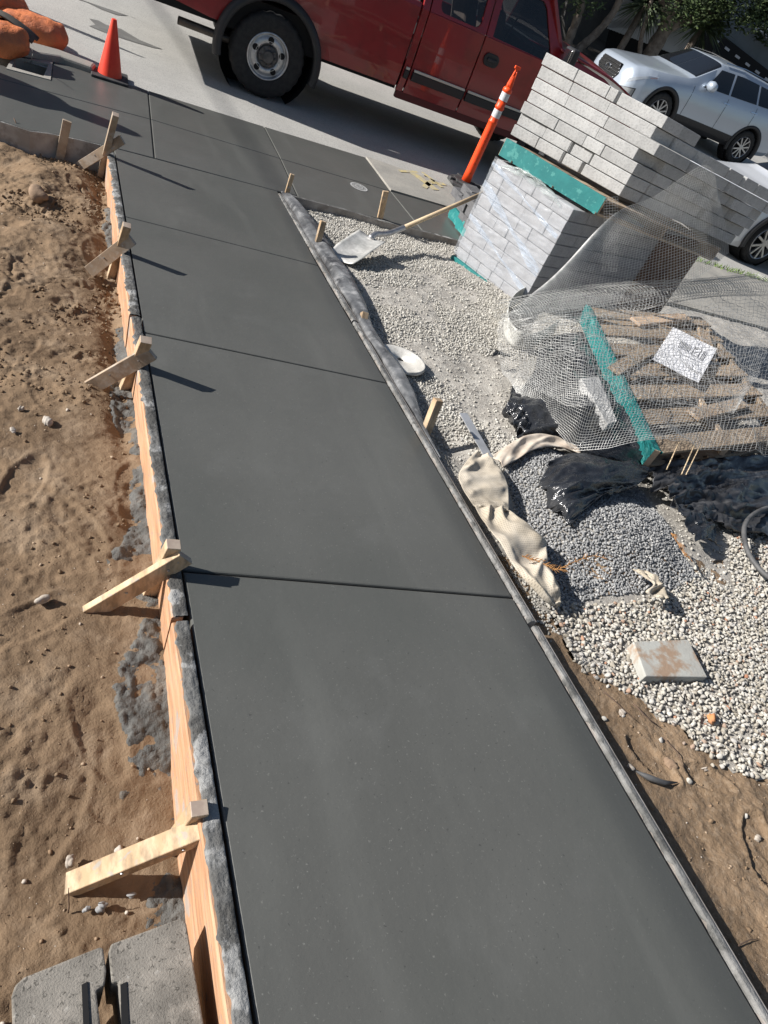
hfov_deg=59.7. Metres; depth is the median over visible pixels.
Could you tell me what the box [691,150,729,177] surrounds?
paver block
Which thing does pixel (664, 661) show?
square paver
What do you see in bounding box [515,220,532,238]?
paver block
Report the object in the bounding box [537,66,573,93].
paver block
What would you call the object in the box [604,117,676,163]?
paver block
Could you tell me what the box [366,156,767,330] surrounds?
old sidewalk
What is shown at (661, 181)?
paver block
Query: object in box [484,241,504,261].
paver block
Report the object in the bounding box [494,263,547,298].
paver block
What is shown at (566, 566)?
dry sprig
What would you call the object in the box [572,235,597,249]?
paver block
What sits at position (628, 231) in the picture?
paver block
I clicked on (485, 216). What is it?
paver block
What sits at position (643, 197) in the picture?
paver block
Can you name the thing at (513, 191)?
paver block
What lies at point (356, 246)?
shovel
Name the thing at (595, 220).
paver block
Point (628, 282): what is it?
paver block
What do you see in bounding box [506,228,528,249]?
paver block
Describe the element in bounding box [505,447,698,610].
grey gravel
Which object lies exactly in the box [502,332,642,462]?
plastic sheet
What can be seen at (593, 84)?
paver block
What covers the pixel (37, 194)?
stone
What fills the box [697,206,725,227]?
paver block
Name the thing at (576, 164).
paver block
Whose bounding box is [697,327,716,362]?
timber offcut
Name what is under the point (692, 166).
paver block
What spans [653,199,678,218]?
paver block
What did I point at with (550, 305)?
paver block
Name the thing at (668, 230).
paver block
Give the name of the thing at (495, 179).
paver block
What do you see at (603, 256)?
paver block
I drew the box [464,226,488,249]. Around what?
paver block
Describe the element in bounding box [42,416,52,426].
stone
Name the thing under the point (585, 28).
tree
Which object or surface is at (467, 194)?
paver block
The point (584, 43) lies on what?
tree
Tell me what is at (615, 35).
plant
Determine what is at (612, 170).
paver block
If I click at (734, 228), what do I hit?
paver block
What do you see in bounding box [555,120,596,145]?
paver block
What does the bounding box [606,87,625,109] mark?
paver block
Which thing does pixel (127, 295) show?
form board
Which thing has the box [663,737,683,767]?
root
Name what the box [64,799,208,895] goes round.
braced stake
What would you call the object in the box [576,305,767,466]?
pallet
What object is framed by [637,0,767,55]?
tree
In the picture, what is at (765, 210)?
paver block
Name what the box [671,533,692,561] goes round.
dry sprig
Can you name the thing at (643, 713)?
root
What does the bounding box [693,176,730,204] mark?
paver block
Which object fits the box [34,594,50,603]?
stone
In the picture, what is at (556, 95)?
paver block
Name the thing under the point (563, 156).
paver block
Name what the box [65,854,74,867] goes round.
stone
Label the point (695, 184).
paver block
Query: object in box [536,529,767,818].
white pebbles
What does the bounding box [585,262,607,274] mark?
paver block
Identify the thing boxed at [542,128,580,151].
paver block
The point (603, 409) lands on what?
concrete offcut
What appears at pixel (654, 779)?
plastic strip
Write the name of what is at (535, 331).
wire mesh
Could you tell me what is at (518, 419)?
plastic sheet
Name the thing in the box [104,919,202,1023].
wall block
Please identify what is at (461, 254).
paver block
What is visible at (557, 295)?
paver block
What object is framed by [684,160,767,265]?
white car
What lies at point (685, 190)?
paver block
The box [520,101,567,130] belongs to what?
paver block
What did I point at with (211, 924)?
form board
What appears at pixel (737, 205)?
paver block
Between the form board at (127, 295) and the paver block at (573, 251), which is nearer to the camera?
the form board at (127, 295)
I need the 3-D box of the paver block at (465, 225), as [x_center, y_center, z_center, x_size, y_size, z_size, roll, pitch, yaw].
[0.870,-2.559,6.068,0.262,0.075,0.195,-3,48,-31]
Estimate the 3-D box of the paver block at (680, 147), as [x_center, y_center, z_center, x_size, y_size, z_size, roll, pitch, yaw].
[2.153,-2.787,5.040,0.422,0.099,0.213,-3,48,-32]
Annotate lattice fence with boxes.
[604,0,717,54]
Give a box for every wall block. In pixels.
[11,948,105,1023]
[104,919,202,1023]
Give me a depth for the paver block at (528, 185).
5.13 m
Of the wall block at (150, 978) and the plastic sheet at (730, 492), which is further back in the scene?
the plastic sheet at (730, 492)
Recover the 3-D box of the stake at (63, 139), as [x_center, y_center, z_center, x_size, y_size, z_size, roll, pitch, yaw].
[-2.220,-2.559,4.630,0.094,0.296,0.022,2,46,-27]
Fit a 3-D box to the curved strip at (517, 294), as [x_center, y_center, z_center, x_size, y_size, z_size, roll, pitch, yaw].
[1.117,-1.459,5.045,0.416,0.190,1.158,29,40,3]
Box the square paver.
[626,640,706,682]
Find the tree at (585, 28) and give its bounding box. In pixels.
[561,0,615,48]
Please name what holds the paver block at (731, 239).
on the pallet at (582, 190)
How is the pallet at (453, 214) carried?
on the sidewalk at (184, 134)
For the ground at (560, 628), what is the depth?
3.51 m
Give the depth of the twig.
1.55 m
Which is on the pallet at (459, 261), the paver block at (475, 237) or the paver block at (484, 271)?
the paver block at (484, 271)
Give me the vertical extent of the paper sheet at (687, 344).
0.014 m
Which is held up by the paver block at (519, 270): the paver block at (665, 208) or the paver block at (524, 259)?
the paver block at (524, 259)
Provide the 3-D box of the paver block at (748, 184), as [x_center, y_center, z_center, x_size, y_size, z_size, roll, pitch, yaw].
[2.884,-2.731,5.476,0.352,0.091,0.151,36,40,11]
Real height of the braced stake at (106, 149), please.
0.551 m
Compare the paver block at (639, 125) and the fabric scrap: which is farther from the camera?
the paver block at (639, 125)
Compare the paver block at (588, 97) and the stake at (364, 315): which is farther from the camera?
the paver block at (588, 97)
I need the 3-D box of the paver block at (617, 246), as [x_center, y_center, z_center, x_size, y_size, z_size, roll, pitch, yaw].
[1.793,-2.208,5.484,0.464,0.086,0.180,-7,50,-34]
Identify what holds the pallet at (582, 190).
on the paver block at (512, 173)
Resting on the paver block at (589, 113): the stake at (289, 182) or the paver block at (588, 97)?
the paver block at (588, 97)
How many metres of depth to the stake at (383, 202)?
5.67 m
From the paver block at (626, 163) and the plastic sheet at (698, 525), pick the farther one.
the paver block at (626, 163)
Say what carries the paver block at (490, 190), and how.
on the paver block at (486, 202)
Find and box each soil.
[0,142,179,1023]
[498,551,767,1009]
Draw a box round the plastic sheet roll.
[281,190,440,457]
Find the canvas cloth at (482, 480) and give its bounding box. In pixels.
[458,450,508,511]
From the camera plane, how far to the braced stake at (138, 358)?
2.81 m
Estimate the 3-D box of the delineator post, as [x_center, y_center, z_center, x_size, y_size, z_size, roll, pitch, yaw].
[1.096,-4.046,7.070,0.379,1.222,0.379,32,40,7]
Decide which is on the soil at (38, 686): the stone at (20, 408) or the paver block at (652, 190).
the stone at (20, 408)
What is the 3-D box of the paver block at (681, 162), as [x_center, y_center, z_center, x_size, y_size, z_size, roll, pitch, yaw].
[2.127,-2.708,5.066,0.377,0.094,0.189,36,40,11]
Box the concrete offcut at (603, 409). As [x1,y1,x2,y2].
[579,377,616,430]
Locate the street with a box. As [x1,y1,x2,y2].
[24,0,767,280]
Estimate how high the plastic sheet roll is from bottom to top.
0.248 m
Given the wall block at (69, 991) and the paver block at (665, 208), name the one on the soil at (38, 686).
the wall block at (69, 991)
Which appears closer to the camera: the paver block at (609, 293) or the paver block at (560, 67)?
the paver block at (560, 67)
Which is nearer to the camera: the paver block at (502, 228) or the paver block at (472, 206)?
the paver block at (502, 228)
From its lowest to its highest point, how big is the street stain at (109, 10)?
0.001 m
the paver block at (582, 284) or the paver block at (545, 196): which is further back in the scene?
the paver block at (582, 284)
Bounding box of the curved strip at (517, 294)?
[503,287,559,349]
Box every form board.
[0,121,102,171]
[105,152,139,347]
[126,316,187,649]
[163,620,252,1023]
[279,193,357,322]
[293,195,460,246]
[352,321,535,628]
[530,626,767,1023]
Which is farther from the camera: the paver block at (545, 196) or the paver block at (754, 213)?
the paver block at (754, 213)
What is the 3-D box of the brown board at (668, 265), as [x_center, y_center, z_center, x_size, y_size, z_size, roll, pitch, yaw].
[2.425,-2.098,6.029,0.632,0.820,0.125,-7,50,-34]
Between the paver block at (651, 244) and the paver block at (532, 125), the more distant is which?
the paver block at (651, 244)
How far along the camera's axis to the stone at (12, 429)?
2.50 m
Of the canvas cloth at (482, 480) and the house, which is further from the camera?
the house
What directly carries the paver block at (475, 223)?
on the paver block at (475, 237)
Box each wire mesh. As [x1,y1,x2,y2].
[493,273,767,456]
[504,165,728,317]
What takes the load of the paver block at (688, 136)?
on the paver block at (680, 147)
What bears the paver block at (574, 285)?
on the paver block at (557, 295)
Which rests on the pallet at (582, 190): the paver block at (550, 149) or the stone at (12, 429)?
the paver block at (550, 149)
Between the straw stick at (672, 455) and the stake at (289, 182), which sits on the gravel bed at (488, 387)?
the stake at (289, 182)
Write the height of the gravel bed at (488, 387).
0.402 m
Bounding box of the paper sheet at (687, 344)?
[653,327,716,382]
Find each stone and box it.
[10,427,15,432]
[17,406,24,410]
[28,184,48,202]
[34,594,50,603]
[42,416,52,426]
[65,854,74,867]
[82,906,90,912]
[95,901,108,912]
[114,845,122,851]
[126,892,136,898]
[619,708,625,716]
[626,763,634,770]
[663,757,678,769]
[707,713,715,724]
[754,834,761,841]
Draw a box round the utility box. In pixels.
[6,57,52,79]
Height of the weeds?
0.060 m
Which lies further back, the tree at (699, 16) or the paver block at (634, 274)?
the tree at (699, 16)
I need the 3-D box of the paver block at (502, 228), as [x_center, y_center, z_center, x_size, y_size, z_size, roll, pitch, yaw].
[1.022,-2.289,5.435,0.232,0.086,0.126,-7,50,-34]
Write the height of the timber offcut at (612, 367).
0.026 m
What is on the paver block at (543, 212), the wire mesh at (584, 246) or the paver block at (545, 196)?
the paver block at (545, 196)
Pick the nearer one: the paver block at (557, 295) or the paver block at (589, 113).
the paver block at (589, 113)
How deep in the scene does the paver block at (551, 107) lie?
5.06 m
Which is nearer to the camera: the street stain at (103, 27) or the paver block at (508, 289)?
the paver block at (508, 289)
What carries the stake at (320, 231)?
on the gravel bed at (488, 387)
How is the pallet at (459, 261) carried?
on the gravel bed at (488, 387)
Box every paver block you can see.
[451,186,463,198]
[454,195,467,211]
[455,247,469,262]
[458,211,468,221]
[459,236,475,253]
[460,183,480,193]
[462,191,479,205]
[463,218,469,228]
[464,206,472,218]
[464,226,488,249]
[466,255,480,271]
[468,201,478,212]
[468,215,484,232]
[470,245,499,271]
[473,204,499,228]
[477,263,492,279]
[478,193,495,211]
[479,224,509,250]
[483,182,500,200]
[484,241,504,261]
[488,171,505,188]
[488,272,504,288]
[490,202,520,229]
[493,159,538,186]
[493,219,510,237]
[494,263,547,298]
[495,191,526,217]
[500,179,527,203]
[500,253,553,288]
[500,281,540,306]
[504,242,558,277]
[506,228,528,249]
[511,124,544,147]
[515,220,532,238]
[517,114,555,137]
[519,177,552,195]
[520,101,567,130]
[520,209,549,234]
[522,194,540,212]
[522,241,564,267]
[527,90,577,119]
[528,229,570,257]
[532,78,571,106]
[532,185,571,207]
[535,203,553,221]
[536,138,569,161]
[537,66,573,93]
[540,299,574,309]
[542,53,584,87]
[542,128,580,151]
[543,225,577,246]
[543,289,570,300]
[547,212,583,235]
[550,279,577,291]
[551,198,590,223]
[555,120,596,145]
[555,268,592,282]
[560,152,574,162]
[561,257,588,271]
[562,109,608,137]
[562,153,590,173]
[565,96,608,127]
[566,246,595,261]
[567,142,582,152]
[568,292,598,303]
[569,83,610,113]
[570,144,600,163]
[572,201,616,230]
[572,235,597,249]
[573,303,593,310]
[574,70,612,102]
[575,282,603,295]
[578,224,603,238]
[581,164,641,202]
[582,136,614,155]
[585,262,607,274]
[589,273,624,287]
[590,155,649,192]
[591,251,619,265]
[593,239,629,255]
[595,128,657,168]
[596,296,619,306]
[599,230,622,243]
[601,146,655,181]
[601,287,625,297]
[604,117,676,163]
[604,209,646,236]
[604,265,634,278]
[605,103,673,146]
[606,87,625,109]
[615,255,645,269]
[617,93,683,136]
[618,232,649,248]
[621,278,631,288]
[625,246,651,259]
[630,270,638,279]
[637,190,657,209]
[638,162,671,189]
[643,150,686,183]
[643,179,668,201]
[645,238,657,249]
[647,229,673,239]
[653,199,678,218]
[654,141,690,170]
[654,170,696,201]
[656,126,700,146]
[664,190,678,206]
[667,137,697,159]
[668,163,703,191]
[669,229,691,238]
[674,196,700,216]
[674,208,691,224]
[680,155,710,181]
[682,184,710,208]
[687,214,707,231]
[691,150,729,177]
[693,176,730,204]
[694,190,728,216]
[695,163,727,190]
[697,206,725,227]
[703,223,732,241]
[718,189,752,216]
[721,177,746,200]
[721,218,743,235]
[722,204,749,226]
[724,168,743,184]
[728,232,735,243]
[730,195,761,220]
[734,184,767,210]
[738,176,758,192]
[744,216,754,228]
[753,184,767,201]
[760,198,767,213]
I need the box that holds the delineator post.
[447,65,520,190]
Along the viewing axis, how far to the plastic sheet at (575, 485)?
3.20 m
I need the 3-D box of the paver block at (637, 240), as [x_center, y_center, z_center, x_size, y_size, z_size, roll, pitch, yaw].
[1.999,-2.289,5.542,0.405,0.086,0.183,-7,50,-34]
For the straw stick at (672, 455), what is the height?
0.097 m
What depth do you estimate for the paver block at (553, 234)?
5.12 m
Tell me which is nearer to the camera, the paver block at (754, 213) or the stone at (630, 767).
the stone at (630, 767)
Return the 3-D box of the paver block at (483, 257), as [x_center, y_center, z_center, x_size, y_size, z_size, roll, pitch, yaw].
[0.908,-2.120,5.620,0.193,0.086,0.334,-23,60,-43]
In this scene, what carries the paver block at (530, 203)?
on the paver block at (534, 221)
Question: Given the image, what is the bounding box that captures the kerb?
[0,43,95,72]
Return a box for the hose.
[741,506,767,578]
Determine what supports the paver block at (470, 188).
on the paver block at (455, 191)
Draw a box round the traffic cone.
[91,18,128,86]
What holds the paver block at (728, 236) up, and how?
on the pallet at (582, 190)
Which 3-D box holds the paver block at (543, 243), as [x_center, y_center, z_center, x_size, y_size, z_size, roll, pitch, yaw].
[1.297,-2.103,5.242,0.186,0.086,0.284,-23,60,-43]
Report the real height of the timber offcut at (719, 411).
0.026 m
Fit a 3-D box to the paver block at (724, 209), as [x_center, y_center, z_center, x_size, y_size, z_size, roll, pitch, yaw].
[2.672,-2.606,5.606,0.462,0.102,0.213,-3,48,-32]
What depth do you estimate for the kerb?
5.63 m
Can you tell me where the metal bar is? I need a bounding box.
[459,413,492,457]
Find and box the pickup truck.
[155,0,632,165]
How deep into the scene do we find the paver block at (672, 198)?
5.35 m
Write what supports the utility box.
in the sidewalk at (184, 134)
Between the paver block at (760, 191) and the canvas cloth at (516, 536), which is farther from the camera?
the paver block at (760, 191)
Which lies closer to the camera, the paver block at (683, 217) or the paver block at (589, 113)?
the paver block at (589, 113)
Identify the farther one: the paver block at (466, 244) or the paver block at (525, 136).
the paver block at (466, 244)
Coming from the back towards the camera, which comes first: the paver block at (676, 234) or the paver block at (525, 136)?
the paver block at (676, 234)
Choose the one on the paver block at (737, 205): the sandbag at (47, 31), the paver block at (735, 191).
the paver block at (735, 191)
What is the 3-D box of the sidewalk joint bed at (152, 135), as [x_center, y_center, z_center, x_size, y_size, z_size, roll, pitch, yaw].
[-0.751,-3.054,6.036,4.700,0.110,1.580,2,46,-27]
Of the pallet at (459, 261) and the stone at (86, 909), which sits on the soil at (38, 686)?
the stone at (86, 909)
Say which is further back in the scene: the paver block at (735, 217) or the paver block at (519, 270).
the paver block at (735, 217)
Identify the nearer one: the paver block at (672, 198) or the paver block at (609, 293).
the paver block at (672, 198)
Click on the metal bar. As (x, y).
(475, 434)
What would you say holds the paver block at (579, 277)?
on the paver block at (574, 285)
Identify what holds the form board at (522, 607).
on the gravel bed at (488, 387)
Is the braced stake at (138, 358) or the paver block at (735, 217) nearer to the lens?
the braced stake at (138, 358)
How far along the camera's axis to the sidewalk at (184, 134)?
5.59 m
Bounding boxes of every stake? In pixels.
[55,119,71,159]
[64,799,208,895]
[76,111,125,177]
[83,539,191,612]
[84,221,136,278]
[84,335,156,389]
[285,173,294,192]
[315,220,326,241]
[360,311,368,318]
[377,190,388,218]
[421,397,442,439]
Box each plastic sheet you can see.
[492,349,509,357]
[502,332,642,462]
[502,386,530,437]
[539,453,649,525]
[649,451,767,535]
[674,499,721,545]
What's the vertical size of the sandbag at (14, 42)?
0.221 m
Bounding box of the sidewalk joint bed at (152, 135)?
[148,94,296,194]
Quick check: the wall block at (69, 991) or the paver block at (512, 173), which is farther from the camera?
the paver block at (512, 173)
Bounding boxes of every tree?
[560,0,622,51]
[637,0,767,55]
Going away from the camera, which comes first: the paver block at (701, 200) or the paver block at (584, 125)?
the paver block at (584, 125)
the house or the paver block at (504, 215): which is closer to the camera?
the paver block at (504, 215)
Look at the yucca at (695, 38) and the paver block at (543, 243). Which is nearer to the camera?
the paver block at (543, 243)
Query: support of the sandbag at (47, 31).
on the street
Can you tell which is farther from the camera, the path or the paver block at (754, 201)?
the paver block at (754, 201)
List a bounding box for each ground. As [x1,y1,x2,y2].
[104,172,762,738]
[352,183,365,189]
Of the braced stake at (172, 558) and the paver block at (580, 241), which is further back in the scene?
the paver block at (580, 241)
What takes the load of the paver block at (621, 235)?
on the paver block at (617, 246)
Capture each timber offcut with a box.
[608,347,653,375]
[630,313,691,326]
[687,398,749,420]
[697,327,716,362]
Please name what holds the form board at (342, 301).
on the gravel bed at (488, 387)
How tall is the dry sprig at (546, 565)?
0.030 m
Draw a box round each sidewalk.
[0,62,461,239]
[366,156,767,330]
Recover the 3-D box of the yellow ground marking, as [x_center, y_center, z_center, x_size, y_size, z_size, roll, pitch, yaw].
[0.450,-3.500,7.063,0.420,0.002,0.510,44,43,20]
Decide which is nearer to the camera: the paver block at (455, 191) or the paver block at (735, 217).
the paver block at (735, 217)
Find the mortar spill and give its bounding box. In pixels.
[101,208,185,928]
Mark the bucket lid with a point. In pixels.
(410, 363)
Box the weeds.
[698,257,767,280]
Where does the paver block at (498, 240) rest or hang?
on the paver block at (493, 251)
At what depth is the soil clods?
3.26 m
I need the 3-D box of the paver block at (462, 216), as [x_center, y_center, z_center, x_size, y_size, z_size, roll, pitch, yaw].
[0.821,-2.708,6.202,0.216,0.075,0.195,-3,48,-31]
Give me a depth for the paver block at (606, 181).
5.09 m
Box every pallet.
[448,208,465,236]
[450,255,487,281]
[498,138,719,260]
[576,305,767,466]
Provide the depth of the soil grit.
2.10 m
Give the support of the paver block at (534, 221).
on the paver block at (524, 229)
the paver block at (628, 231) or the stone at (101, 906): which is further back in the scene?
the paver block at (628, 231)
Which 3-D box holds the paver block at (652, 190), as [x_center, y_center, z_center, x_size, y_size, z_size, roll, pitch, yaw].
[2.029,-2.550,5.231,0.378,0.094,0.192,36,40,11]
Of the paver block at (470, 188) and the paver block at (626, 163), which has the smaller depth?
the paver block at (626, 163)
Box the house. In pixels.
[671,0,767,82]
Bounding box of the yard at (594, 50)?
[560,21,605,61]
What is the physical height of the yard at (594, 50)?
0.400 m
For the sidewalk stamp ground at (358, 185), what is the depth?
6.15 m
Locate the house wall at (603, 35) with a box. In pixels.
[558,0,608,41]
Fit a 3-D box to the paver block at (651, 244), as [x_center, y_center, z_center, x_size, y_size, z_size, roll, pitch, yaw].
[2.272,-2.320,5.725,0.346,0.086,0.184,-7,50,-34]
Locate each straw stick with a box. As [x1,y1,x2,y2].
[666,442,679,469]
[681,446,694,474]
[685,444,701,474]
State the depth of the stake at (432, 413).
3.23 m
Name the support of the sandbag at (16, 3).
on the sandbag at (47, 31)
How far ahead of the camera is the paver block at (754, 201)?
5.62 m
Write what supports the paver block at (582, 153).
on the paver block at (576, 164)
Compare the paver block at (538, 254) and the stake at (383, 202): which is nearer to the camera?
the paver block at (538, 254)
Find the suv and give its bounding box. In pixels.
[594,47,767,162]
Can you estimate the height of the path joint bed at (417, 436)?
0.510 m
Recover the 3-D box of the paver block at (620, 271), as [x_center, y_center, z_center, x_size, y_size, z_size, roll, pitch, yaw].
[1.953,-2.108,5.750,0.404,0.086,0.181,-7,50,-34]
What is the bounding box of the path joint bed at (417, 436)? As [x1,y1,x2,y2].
[182,232,511,598]
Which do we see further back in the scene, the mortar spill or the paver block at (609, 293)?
the paver block at (609, 293)
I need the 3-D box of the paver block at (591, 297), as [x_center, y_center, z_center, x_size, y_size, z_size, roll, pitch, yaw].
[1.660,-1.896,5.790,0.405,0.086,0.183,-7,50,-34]
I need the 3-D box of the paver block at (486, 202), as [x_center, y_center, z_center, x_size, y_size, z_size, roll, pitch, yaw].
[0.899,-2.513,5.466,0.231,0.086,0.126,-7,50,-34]
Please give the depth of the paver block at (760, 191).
5.57 m
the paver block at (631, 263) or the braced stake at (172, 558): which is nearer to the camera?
the braced stake at (172, 558)
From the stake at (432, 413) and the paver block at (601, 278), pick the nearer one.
the stake at (432, 413)
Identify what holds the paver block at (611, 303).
on the paver block
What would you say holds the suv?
on the street
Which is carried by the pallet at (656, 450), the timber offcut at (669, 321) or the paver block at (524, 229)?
the timber offcut at (669, 321)
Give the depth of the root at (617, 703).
2.31 m
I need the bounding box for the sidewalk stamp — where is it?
[350,182,367,190]
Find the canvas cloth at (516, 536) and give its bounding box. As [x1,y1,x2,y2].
[475,504,560,606]
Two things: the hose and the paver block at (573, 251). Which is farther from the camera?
the paver block at (573, 251)
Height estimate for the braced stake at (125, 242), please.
0.463 m
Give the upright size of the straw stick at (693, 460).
0.095 m
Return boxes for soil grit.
[0,163,767,1023]
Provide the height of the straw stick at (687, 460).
0.095 m
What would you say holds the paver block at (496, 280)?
on the pallet at (459, 261)
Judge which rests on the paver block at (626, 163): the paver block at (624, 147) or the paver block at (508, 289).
the paver block at (624, 147)
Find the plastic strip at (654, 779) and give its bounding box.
[636,770,677,785]
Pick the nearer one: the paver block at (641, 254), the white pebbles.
the white pebbles
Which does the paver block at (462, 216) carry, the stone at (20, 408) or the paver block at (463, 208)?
the paver block at (463, 208)
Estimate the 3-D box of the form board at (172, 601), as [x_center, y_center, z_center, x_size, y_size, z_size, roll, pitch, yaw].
[-0.928,-0.200,2.622,0.049,0.424,1.780,2,46,-27]
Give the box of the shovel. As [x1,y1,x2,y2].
[332,191,483,263]
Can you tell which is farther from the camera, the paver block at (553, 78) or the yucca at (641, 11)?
the yucca at (641, 11)
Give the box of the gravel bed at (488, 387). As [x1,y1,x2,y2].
[308,211,767,780]
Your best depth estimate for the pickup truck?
7.12 m
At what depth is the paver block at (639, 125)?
4.84 m
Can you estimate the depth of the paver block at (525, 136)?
5.22 m
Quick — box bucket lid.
[378,344,425,375]
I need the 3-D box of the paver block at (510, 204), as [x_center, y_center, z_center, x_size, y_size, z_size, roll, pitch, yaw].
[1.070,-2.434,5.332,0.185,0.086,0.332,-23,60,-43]
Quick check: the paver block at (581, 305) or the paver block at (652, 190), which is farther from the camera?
the paver block at (581, 305)
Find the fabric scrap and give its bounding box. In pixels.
[632,569,668,599]
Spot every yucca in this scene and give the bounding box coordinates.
[616,0,669,49]
[673,3,733,56]
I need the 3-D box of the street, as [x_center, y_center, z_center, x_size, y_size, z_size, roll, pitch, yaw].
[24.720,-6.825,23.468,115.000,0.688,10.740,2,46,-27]
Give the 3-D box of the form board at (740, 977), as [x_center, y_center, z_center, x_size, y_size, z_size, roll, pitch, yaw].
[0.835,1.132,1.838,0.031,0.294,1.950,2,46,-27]
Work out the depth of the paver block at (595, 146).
5.02 m
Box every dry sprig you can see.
[522,554,567,572]
[560,553,607,568]
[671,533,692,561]
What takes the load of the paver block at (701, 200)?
on the paver block at (691, 207)
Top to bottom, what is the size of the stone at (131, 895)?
0.011 m
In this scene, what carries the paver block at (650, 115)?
on the paver block at (639, 125)
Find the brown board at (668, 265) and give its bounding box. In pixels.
[616,233,699,312]
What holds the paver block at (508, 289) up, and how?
on the pallet at (459, 261)
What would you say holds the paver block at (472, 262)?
on the pallet at (459, 261)
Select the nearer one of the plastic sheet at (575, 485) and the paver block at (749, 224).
the plastic sheet at (575, 485)
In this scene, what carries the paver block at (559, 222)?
on the paver block at (553, 234)
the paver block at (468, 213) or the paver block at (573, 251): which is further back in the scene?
the paver block at (468, 213)
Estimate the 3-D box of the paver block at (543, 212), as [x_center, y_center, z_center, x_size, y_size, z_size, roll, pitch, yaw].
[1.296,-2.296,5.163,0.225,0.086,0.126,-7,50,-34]
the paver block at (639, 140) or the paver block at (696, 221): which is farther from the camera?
the paver block at (696, 221)
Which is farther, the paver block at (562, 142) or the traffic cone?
the traffic cone
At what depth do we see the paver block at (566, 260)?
5.40 m
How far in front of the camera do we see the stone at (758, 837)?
2.11 m
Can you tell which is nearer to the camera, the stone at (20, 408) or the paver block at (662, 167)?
the stone at (20, 408)
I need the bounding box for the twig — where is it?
[67,888,69,912]
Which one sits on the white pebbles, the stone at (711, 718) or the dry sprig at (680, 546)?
the stone at (711, 718)
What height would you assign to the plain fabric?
0.045 m
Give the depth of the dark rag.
5.29 m
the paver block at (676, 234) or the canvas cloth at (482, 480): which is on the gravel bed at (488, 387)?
the canvas cloth at (482, 480)
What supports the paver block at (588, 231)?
on the paver block at (580, 241)
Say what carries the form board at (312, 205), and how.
on the gravel bed at (488, 387)
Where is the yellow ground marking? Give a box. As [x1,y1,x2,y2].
[399,170,446,189]
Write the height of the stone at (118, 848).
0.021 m
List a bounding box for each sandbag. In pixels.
[0,0,28,9]
[0,6,68,50]
[0,17,29,59]
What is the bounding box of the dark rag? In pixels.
[0,10,38,43]
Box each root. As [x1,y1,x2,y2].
[604,691,634,719]
[632,703,656,724]
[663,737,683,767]
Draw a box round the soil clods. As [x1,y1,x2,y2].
[0,153,767,993]
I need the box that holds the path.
[114,149,759,1023]
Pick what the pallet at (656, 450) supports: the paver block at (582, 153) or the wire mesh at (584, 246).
the wire mesh at (584, 246)
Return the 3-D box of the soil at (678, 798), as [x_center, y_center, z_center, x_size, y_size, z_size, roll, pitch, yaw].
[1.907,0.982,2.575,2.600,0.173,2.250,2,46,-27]
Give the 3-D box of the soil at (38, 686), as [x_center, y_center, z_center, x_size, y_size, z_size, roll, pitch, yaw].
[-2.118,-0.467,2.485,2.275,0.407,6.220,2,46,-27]
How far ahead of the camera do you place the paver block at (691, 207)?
5.47 m
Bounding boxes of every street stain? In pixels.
[82,0,130,16]
[90,19,160,48]
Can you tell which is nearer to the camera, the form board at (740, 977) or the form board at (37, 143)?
the form board at (740, 977)
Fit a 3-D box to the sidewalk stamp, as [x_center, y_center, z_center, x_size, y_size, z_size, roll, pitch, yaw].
[-0.230,-2.982,6.138,0.170,0.001,0.170,2,46,-27]
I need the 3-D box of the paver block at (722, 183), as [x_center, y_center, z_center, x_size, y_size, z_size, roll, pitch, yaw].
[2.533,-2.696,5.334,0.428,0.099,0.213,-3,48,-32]
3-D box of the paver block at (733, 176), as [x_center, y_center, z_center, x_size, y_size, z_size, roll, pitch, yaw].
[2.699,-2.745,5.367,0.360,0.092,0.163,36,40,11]
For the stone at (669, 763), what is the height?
0.029 m
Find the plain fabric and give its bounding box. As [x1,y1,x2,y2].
[493,433,580,467]

